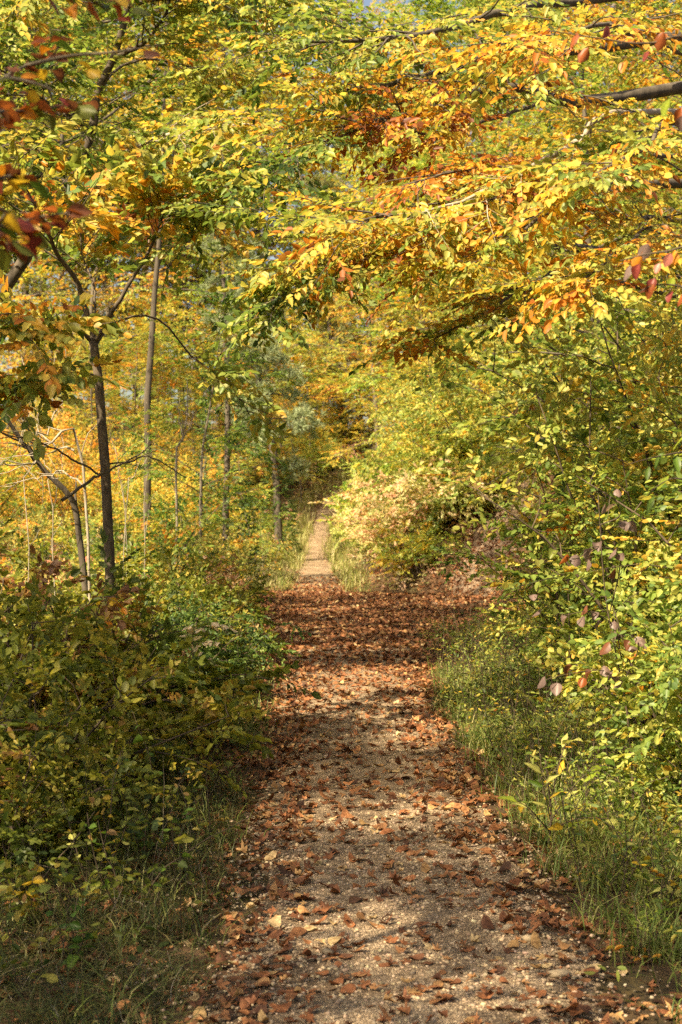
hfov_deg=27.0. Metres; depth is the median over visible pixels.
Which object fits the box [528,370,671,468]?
hazel bush
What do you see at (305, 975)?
fallen leaf
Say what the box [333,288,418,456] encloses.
sapling
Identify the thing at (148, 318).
hornbeam tree
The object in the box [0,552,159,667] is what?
honeysuckle bush
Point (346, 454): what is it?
spindle bush
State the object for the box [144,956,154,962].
fallen leaf
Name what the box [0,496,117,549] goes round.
spindle bush
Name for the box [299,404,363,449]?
spindle bush
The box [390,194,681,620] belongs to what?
hazel bush
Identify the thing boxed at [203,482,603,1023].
path
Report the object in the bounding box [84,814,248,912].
leafy plant
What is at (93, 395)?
sapling
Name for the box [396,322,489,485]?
sapling
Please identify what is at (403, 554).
spindle bush
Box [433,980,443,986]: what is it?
fallen leaf
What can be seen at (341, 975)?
fallen leaf
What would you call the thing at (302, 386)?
field maple
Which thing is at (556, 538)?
dogwood bush
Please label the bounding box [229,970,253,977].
fallen leaf
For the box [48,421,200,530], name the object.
maple bush
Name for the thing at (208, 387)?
sapling
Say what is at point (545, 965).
fallen leaf
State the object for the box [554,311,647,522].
sapling
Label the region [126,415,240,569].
sapling
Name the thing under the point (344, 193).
maple tree
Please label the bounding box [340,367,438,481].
maple bush
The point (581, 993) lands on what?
fallen leaf
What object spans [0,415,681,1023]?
ground
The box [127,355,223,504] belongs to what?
field maple
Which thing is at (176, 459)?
dead sapling
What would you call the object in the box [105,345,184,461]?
field maple
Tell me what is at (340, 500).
spindle bush
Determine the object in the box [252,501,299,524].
spindle bush
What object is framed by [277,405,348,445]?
spindle bush
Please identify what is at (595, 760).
leafy plant
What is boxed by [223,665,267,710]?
leafy plant
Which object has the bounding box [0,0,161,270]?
beech tree
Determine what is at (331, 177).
hornbeam tree
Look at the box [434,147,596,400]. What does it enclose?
sapling
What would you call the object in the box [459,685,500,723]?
leafy plant
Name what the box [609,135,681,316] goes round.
sapling
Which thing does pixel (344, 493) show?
spindle bush
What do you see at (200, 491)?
dry stem
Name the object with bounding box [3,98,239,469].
maple tree
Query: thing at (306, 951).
fallen leaf
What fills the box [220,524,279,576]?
spindle bush
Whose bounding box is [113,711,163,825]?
leafy plant
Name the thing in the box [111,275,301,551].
sapling
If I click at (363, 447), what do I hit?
spindle bush
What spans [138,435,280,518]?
maple bush
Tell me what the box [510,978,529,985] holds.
fallen leaf
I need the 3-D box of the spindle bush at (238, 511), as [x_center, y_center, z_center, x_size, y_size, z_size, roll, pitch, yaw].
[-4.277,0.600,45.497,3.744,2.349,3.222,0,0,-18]
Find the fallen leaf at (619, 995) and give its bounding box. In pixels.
[609,994,622,999]
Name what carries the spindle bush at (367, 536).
on the ground at (632, 983)
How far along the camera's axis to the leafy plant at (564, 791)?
7.32 m
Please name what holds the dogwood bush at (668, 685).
on the ground at (632, 983)
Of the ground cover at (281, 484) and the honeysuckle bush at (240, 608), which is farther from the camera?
the ground cover at (281, 484)
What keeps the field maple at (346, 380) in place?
on the ground at (632, 983)
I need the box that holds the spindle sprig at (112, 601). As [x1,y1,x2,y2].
[67,598,126,695]
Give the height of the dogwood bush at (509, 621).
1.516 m
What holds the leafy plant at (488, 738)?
on the ground at (632, 983)
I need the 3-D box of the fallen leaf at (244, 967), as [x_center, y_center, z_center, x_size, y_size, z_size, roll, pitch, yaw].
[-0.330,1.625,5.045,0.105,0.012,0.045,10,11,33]
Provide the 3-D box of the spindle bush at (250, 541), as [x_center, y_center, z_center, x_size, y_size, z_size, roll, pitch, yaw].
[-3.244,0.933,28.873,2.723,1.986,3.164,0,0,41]
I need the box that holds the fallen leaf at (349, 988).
[340,983,355,993]
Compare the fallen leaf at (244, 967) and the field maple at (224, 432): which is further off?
the field maple at (224, 432)
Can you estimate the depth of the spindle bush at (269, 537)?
48.95 m
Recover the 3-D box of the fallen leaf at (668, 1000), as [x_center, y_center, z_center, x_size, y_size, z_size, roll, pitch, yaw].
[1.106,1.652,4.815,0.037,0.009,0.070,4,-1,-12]
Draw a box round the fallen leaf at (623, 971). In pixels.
[615,969,627,973]
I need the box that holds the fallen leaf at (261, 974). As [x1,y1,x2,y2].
[249,971,270,977]
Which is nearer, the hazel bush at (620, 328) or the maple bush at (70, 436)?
the hazel bush at (620, 328)
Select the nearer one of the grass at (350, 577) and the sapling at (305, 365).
the grass at (350, 577)
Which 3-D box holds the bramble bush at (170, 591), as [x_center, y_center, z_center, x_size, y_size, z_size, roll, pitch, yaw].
[-2.041,1.050,12.835,2.441,1.650,2.466,0,0,44]
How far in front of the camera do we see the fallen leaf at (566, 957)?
5.25 m
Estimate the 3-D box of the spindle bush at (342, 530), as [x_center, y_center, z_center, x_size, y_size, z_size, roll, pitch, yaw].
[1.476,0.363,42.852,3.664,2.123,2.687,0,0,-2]
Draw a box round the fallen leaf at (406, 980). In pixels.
[400,975,414,987]
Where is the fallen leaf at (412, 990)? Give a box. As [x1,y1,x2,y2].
[385,986,420,992]
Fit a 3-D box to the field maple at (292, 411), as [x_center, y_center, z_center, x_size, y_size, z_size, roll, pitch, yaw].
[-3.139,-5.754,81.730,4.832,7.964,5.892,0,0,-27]
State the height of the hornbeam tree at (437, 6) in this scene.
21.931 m
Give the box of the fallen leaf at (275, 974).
[263,966,282,977]
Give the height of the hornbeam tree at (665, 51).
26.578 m
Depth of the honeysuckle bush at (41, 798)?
6.58 m
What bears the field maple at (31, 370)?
on the ground at (632, 983)
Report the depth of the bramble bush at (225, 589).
17.15 m
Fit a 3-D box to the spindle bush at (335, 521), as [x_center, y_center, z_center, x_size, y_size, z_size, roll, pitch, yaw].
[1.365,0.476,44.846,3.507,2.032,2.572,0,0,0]
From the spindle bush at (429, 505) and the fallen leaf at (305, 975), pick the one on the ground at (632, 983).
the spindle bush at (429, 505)
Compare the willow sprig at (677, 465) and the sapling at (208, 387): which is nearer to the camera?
the willow sprig at (677, 465)
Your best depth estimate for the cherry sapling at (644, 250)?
4.60 m
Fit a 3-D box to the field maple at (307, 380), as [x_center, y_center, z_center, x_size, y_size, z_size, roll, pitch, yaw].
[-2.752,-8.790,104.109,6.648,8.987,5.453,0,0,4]
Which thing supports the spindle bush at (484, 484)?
on the ground at (632, 983)
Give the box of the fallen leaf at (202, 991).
[195,987,214,995]
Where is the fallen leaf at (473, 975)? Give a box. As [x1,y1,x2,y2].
[467,973,488,980]
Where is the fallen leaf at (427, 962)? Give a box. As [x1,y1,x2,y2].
[420,961,447,965]
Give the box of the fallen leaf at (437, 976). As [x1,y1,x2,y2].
[433,972,441,979]
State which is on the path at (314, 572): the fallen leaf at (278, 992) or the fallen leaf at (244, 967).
the fallen leaf at (278, 992)
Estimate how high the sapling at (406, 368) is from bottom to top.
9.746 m
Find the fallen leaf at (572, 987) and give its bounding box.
[568,985,576,990]
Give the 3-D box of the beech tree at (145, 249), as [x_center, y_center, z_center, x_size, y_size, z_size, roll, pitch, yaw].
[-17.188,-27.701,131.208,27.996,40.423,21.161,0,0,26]
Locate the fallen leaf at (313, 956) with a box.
[305,955,317,958]
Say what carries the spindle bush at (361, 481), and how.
on the ground at (632, 983)
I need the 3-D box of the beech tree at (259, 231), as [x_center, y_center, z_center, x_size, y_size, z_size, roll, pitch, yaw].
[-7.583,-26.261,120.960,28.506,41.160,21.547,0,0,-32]
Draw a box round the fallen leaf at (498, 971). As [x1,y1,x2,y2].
[484,968,504,974]
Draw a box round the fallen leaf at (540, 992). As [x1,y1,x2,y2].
[528,990,545,996]
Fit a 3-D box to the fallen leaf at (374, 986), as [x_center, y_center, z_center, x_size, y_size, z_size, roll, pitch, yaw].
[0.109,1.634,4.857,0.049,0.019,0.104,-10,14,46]
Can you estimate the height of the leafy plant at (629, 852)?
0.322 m
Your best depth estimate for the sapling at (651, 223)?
31.32 m
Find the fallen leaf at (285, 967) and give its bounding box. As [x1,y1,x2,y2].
[273,964,291,969]
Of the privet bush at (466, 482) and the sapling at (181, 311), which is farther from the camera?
the sapling at (181, 311)
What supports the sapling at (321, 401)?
on the ground at (632, 983)
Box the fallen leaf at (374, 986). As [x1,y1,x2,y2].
[369,982,382,989]
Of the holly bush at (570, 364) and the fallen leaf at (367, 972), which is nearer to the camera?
the fallen leaf at (367, 972)
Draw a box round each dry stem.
[6,412,65,598]
[33,407,71,595]
[85,411,143,576]
[114,440,157,578]
[144,403,157,577]
[194,444,217,552]
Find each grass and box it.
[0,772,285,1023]
[247,511,376,592]
[270,468,363,564]
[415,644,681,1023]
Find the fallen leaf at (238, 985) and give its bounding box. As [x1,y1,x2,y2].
[236,981,247,989]
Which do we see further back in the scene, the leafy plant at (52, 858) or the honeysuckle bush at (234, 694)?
the honeysuckle bush at (234, 694)
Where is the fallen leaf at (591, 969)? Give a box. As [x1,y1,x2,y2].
[577,968,598,974]
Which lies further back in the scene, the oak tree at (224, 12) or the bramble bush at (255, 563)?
the bramble bush at (255, 563)
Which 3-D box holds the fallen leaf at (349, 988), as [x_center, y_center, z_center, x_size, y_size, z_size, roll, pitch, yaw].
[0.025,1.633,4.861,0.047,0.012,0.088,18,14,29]
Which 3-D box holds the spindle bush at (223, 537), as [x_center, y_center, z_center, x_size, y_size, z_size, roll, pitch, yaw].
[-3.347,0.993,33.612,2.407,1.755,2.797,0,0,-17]
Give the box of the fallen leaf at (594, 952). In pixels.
[587,950,598,956]
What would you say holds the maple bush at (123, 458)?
on the ground at (632, 983)
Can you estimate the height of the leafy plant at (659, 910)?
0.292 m
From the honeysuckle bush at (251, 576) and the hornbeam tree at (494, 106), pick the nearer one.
the honeysuckle bush at (251, 576)
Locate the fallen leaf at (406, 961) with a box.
[400,958,420,963]
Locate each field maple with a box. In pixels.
[0,334,76,466]
[5,325,119,508]
[7,314,84,458]
[16,359,114,477]
[30,333,168,515]
[57,336,156,487]
[69,312,192,489]
[88,323,219,483]
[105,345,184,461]
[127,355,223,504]
[154,356,221,465]
[165,372,262,502]
[190,345,282,502]
[192,363,306,480]
[197,372,277,462]
[242,346,325,470]
[262,318,336,446]
[267,337,332,422]
[271,335,353,450]
[288,140,506,470]
[300,312,358,413]
[303,307,393,432]
[315,330,373,426]
[337,0,671,424]
[337,315,401,446]
[339,356,396,458]
[341,40,616,437]
[385,0,681,519]
[408,0,681,494]
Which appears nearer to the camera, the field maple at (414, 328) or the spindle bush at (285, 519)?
the field maple at (414, 328)
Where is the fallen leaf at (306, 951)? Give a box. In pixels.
[302,948,311,954]
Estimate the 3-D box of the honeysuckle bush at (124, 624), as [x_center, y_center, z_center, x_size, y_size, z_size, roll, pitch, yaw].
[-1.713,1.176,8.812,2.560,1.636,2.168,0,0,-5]
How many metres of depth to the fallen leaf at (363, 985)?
4.89 m
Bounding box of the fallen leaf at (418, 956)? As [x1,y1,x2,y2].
[406,953,423,959]
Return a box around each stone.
[322,947,333,954]
[361,873,371,878]
[503,923,514,929]
[520,935,530,941]
[547,968,570,977]
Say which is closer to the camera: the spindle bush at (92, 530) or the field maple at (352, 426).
the spindle bush at (92, 530)
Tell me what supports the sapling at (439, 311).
on the ground at (632, 983)
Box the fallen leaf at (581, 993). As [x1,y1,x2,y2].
[570,990,583,997]
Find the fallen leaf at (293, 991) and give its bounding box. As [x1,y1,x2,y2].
[286,989,297,995]
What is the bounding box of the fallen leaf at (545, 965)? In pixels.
[533,963,551,967]
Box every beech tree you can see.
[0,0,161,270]
[0,0,300,257]
[0,3,151,420]
[0,19,175,428]
[0,47,72,368]
[0,106,297,700]
[51,20,295,424]
[93,2,364,433]
[119,0,681,379]
[119,54,331,429]
[127,21,447,406]
[229,59,414,430]
[276,0,566,417]
[376,0,681,367]
[389,0,589,338]
[553,0,681,301]
[561,0,681,278]
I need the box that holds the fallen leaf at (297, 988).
[294,986,301,992]
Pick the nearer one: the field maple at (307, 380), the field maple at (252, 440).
the field maple at (252, 440)
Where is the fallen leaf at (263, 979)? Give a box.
[255,977,269,985]
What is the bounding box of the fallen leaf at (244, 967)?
[238,965,255,972]
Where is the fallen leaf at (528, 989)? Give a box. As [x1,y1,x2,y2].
[525,985,535,992]
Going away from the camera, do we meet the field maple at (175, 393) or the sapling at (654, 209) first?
the sapling at (654, 209)
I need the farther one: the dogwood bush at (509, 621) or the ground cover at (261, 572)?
the ground cover at (261, 572)
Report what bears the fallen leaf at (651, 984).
on the ground at (632, 983)
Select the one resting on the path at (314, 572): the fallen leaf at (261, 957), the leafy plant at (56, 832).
the fallen leaf at (261, 957)
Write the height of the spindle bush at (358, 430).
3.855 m
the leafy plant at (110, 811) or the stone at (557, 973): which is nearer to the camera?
the stone at (557, 973)
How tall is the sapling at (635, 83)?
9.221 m
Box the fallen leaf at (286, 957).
[273,955,291,961]
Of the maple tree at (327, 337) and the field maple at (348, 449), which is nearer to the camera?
the field maple at (348, 449)
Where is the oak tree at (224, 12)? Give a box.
[0,0,450,301]
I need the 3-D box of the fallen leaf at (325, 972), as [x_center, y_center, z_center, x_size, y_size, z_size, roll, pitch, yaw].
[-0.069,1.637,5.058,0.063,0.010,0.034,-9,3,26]
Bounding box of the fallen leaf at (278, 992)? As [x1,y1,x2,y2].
[276,989,284,994]
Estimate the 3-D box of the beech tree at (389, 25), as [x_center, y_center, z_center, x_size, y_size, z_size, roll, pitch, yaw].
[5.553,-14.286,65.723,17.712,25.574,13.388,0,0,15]
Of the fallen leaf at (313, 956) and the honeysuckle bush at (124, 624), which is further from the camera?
the honeysuckle bush at (124, 624)
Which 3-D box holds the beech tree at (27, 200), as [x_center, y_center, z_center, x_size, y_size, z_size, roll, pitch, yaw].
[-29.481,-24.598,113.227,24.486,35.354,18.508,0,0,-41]
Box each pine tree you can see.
[180,193,326,559]
[292,172,370,454]
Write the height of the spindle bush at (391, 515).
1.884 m
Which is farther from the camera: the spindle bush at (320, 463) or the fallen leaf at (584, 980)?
the spindle bush at (320, 463)
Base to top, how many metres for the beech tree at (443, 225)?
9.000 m
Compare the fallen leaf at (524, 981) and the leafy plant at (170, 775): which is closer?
the fallen leaf at (524, 981)
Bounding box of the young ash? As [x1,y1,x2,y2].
[498,733,623,848]
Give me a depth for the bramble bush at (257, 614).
13.75 m
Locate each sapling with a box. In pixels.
[0,258,92,454]
[0,339,79,473]
[14,344,89,461]
[43,325,140,454]
[65,349,151,481]
[68,291,198,463]
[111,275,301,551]
[122,309,223,452]
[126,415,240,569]
[132,273,242,464]
[168,381,207,563]
[180,312,279,466]
[194,424,297,558]
[211,299,325,462]
[256,290,326,447]
[266,315,331,425]
[267,379,333,501]
[303,353,358,419]
[304,348,349,423]
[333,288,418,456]
[347,275,438,419]
[349,260,481,391]
[361,263,469,424]
[389,209,542,384]
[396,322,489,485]
[408,274,478,375]
[416,256,573,442]
[419,177,573,366]
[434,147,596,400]
[473,111,617,338]
[490,217,571,347]
[500,49,681,387]
[506,102,668,338]
[529,489,646,803]
[536,133,681,440]
[546,26,681,306]
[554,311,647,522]
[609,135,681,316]
[615,158,681,312]
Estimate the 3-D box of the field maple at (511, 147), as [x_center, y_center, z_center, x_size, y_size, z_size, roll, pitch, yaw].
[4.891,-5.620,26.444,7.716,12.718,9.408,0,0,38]
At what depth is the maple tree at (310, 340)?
76.85 m
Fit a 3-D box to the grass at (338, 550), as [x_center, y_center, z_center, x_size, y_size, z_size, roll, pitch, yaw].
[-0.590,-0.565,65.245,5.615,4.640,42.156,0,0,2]
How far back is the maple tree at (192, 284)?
115.34 m
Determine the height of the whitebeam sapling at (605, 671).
1.840 m
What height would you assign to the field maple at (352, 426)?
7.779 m
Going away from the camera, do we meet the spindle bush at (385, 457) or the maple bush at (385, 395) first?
the maple bush at (385, 395)
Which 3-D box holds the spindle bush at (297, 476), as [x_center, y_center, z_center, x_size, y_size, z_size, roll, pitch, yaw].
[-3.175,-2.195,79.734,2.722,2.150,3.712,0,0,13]
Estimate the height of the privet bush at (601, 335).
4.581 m
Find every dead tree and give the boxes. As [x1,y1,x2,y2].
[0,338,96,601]
[0,415,87,604]
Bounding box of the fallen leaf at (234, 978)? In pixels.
[226,976,244,980]
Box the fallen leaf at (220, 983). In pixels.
[197,978,230,992]
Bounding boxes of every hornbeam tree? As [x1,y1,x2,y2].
[0,0,348,280]
[0,2,166,421]
[2,14,167,420]
[3,1,294,432]
[4,99,258,258]
[67,96,251,426]
[79,101,257,436]
[208,22,397,418]
[262,47,436,435]
[321,0,617,397]
[429,1,556,377]
[516,0,681,315]
[635,0,681,275]
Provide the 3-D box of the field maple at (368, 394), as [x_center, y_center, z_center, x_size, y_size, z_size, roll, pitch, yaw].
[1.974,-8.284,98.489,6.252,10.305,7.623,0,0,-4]
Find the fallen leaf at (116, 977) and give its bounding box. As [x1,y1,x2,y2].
[108,973,130,988]
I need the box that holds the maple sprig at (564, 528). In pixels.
[534,506,580,731]
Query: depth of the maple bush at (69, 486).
32.49 m
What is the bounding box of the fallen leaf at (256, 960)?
[248,954,264,969]
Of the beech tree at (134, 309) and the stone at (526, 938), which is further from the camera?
the beech tree at (134, 309)
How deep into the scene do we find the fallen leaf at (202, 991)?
4.87 m
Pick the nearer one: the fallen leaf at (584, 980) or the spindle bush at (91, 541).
the fallen leaf at (584, 980)
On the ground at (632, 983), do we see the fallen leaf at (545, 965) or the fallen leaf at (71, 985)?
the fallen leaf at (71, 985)
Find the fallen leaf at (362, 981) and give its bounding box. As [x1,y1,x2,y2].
[343,979,372,984]
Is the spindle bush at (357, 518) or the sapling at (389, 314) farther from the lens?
the sapling at (389, 314)
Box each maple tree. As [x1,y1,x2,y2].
[0,2,265,431]
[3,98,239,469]
[7,17,212,413]
[116,3,380,385]
[162,47,313,387]
[236,0,478,426]
[267,238,389,422]
[275,68,442,430]
[279,181,455,459]
[413,0,681,370]
[489,3,679,377]
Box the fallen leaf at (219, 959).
[215,952,229,965]
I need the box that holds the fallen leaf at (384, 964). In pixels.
[377,963,391,966]
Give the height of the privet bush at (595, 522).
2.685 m
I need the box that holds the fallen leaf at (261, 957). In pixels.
[259,950,278,959]
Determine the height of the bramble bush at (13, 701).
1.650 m
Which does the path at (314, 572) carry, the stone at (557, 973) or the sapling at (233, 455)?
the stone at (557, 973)
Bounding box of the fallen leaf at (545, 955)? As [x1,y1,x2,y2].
[544,953,572,962]
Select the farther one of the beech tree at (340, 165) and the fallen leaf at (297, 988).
the beech tree at (340, 165)
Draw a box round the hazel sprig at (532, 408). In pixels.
[503,401,560,705]
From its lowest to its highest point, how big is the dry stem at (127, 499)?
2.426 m
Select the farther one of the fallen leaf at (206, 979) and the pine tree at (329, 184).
the pine tree at (329, 184)
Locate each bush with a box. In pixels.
[0,398,125,520]
[0,408,138,525]
[0,425,153,536]
[0,434,67,535]
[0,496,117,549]
[0,496,213,585]
[0,501,86,559]
[0,503,86,576]
[0,510,221,781]
[0,526,149,622]
[0,530,208,615]
[0,533,156,631]
[0,540,67,583]
[0,544,321,767]
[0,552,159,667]
[0,562,273,827]
[0,572,270,782]
[0,720,170,879]
[4,536,265,658]
[38,526,123,570]
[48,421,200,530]
[49,503,275,607]
[56,431,242,533]
[56,447,218,546]
[62,520,187,568]
[65,591,274,723]
[67,515,132,549]
[98,529,255,607]
[134,510,261,603]
[137,510,258,564]
[137,649,257,754]
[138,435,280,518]
[140,452,253,543]
[141,563,286,668]
[141,593,311,692]
[142,559,285,649]
[143,550,280,628]
[160,550,268,637]
[175,502,243,539]
[183,523,272,599]
[202,520,255,559]
[212,506,248,538]
[214,471,259,486]
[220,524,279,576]
[229,502,258,518]
[229,530,285,561]
[229,533,286,571]
[230,502,295,541]
[234,485,272,512]
[236,473,285,501]
[237,446,316,486]
[240,556,256,579]
[247,530,291,544]
[250,464,295,487]
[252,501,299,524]
[257,445,321,475]
[267,426,312,450]
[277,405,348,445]
[277,441,323,457]
[279,462,310,486]
[287,439,342,478]
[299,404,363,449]
[300,452,324,480]
[307,436,348,458]
[308,475,383,526]
[312,446,363,469]
[313,450,351,470]
[316,480,362,541]
[323,495,408,541]
[329,490,368,548]
[330,496,359,549]
[332,486,360,509]
[335,430,387,465]
[338,415,386,452]
[338,494,378,564]
[339,349,540,479]
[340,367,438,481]
[342,409,566,592]
[344,508,364,542]
[345,473,381,506]
[346,517,402,566]
[347,468,407,521]
[348,423,448,497]
[348,493,383,533]
[349,470,381,502]
[349,474,476,547]
[350,467,402,511]
[350,480,384,510]
[351,334,561,495]
[352,449,389,473]
[365,509,474,580]
[369,444,398,477]
[377,445,522,534]
[378,413,442,464]
[384,423,494,502]
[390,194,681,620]
[394,291,573,440]
[396,394,541,497]
[413,437,510,520]
[414,395,543,457]
[416,434,498,490]
[416,476,679,713]
[424,323,669,550]
[440,271,681,752]
[441,223,681,530]
[475,550,656,680]
[492,244,679,416]
[494,243,681,618]
[502,390,680,628]
[518,492,592,547]
[526,426,662,578]
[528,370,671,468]
[529,548,681,839]
[532,300,657,540]
[539,325,605,403]
[539,541,598,615]
[541,255,681,722]
[551,405,653,515]
[569,249,681,605]
[613,298,681,509]
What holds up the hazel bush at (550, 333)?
on the ground at (632, 983)
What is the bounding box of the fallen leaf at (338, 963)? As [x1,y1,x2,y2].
[334,961,341,966]
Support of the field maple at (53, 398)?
on the ground at (632, 983)
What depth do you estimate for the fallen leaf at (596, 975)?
5.04 m
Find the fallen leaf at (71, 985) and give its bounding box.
[67,982,89,993]
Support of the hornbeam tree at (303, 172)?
on the ground at (632, 983)
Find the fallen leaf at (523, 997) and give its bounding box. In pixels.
[509,990,531,1000]
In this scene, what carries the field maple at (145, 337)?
on the ground at (632, 983)
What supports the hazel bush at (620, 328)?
on the ground at (632, 983)
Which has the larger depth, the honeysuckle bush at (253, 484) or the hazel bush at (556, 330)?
the honeysuckle bush at (253, 484)
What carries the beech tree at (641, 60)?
on the ground at (632, 983)
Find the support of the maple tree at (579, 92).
on the ground at (632, 983)
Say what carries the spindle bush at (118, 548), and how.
on the ground at (632, 983)
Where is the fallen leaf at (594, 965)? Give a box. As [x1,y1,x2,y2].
[583,963,600,969]
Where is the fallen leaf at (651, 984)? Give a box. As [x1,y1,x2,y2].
[639,978,657,988]
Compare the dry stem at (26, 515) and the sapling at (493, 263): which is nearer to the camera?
the dry stem at (26, 515)
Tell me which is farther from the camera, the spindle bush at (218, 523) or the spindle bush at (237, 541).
the spindle bush at (218, 523)
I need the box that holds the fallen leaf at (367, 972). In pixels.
[359,969,371,976]
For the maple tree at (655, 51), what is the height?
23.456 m
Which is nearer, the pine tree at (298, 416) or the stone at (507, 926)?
the stone at (507, 926)
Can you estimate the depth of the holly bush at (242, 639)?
11.29 m
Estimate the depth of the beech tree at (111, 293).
85.75 m
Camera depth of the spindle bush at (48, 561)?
17.55 m
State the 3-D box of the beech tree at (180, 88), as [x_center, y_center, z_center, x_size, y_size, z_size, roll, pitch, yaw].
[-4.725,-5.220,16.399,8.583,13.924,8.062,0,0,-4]
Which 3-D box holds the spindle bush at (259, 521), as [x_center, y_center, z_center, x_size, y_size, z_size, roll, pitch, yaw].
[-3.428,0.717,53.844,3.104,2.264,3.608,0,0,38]
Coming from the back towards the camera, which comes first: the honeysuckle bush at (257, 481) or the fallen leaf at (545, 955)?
the honeysuckle bush at (257, 481)
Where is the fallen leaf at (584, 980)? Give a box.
[572,978,590,982]
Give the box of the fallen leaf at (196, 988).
[189,987,201,993]
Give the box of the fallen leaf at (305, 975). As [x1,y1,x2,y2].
[299,973,318,980]
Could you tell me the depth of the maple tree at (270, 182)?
136.89 m
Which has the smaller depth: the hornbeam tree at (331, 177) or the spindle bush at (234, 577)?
the spindle bush at (234, 577)
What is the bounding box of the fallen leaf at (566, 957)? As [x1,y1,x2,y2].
[558,952,570,959]
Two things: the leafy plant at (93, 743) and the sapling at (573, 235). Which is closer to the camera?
the leafy plant at (93, 743)
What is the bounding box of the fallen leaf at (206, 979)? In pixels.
[200,974,232,985]
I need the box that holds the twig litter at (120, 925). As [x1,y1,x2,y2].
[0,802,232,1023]
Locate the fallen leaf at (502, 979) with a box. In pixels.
[499,976,508,982]
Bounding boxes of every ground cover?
[0,631,273,1000]
[2,512,300,606]
[98,428,367,549]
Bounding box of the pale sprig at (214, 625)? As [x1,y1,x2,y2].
[180,622,237,763]
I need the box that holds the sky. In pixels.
[0,0,681,435]
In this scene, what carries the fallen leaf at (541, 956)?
on the path at (314, 572)
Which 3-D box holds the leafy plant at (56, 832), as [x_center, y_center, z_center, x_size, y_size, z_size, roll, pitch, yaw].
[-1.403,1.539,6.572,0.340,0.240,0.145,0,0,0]
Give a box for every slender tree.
[44,1,314,530]
[107,6,343,575]
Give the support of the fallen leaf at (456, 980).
on the path at (314, 572)
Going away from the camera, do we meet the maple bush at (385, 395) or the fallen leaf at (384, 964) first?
the fallen leaf at (384, 964)
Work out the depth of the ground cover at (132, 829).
6.25 m
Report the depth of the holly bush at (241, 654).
12.38 m
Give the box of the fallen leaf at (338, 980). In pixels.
[328,977,343,984]
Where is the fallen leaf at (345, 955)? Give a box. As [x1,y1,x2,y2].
[335,953,350,958]
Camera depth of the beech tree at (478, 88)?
90.68 m
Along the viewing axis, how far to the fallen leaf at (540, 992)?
4.84 m
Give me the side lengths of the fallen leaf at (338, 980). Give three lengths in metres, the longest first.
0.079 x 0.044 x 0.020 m
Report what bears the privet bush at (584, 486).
on the ground at (632, 983)
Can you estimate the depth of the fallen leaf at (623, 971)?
5.12 m
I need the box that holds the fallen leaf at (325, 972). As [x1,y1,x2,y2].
[315,970,328,974]
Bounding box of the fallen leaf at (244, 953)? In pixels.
[240,951,250,955]
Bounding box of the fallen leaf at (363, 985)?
[355,982,370,989]
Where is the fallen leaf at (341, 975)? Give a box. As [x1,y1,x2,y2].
[321,973,351,979]
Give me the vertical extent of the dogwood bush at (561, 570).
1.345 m
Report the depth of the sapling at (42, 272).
49.96 m
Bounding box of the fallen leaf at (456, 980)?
[449,978,460,983]
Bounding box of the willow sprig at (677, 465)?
[624,438,681,514]
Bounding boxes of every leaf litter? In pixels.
[0,660,681,1023]
[233,488,567,670]
[235,462,555,601]
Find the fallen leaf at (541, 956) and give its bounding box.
[535,951,558,959]
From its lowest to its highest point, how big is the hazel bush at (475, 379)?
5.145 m
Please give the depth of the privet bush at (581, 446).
19.41 m
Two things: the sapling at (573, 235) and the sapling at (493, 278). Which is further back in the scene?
the sapling at (493, 278)
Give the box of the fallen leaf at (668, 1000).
[661,996,672,1002]
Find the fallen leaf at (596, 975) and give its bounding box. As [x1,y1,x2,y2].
[589,970,615,979]
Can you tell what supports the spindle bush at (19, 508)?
on the ground at (632, 983)
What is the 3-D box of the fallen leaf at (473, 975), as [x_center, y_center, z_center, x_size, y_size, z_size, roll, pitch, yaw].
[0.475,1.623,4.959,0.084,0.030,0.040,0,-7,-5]
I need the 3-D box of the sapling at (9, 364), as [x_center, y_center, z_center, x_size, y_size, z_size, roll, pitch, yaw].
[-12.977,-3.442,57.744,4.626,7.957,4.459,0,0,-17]
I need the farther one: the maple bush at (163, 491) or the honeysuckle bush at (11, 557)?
the maple bush at (163, 491)
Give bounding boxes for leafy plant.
[0,811,94,899]
[0,862,44,925]
[1,820,71,862]
[45,894,95,969]
[46,779,115,836]
[53,702,105,788]
[57,753,138,882]
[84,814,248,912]
[89,725,173,786]
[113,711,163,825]
[121,787,203,857]
[152,730,213,804]
[164,719,197,779]
[202,690,239,752]
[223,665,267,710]
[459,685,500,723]
[474,700,518,763]
[503,743,556,790]
[522,727,555,768]
[542,762,601,833]
[580,743,604,813]
[597,774,681,862]
[606,819,655,894]
[620,832,681,917]
[627,881,672,952]
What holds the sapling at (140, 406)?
on the ground at (632, 983)
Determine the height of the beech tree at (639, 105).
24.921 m

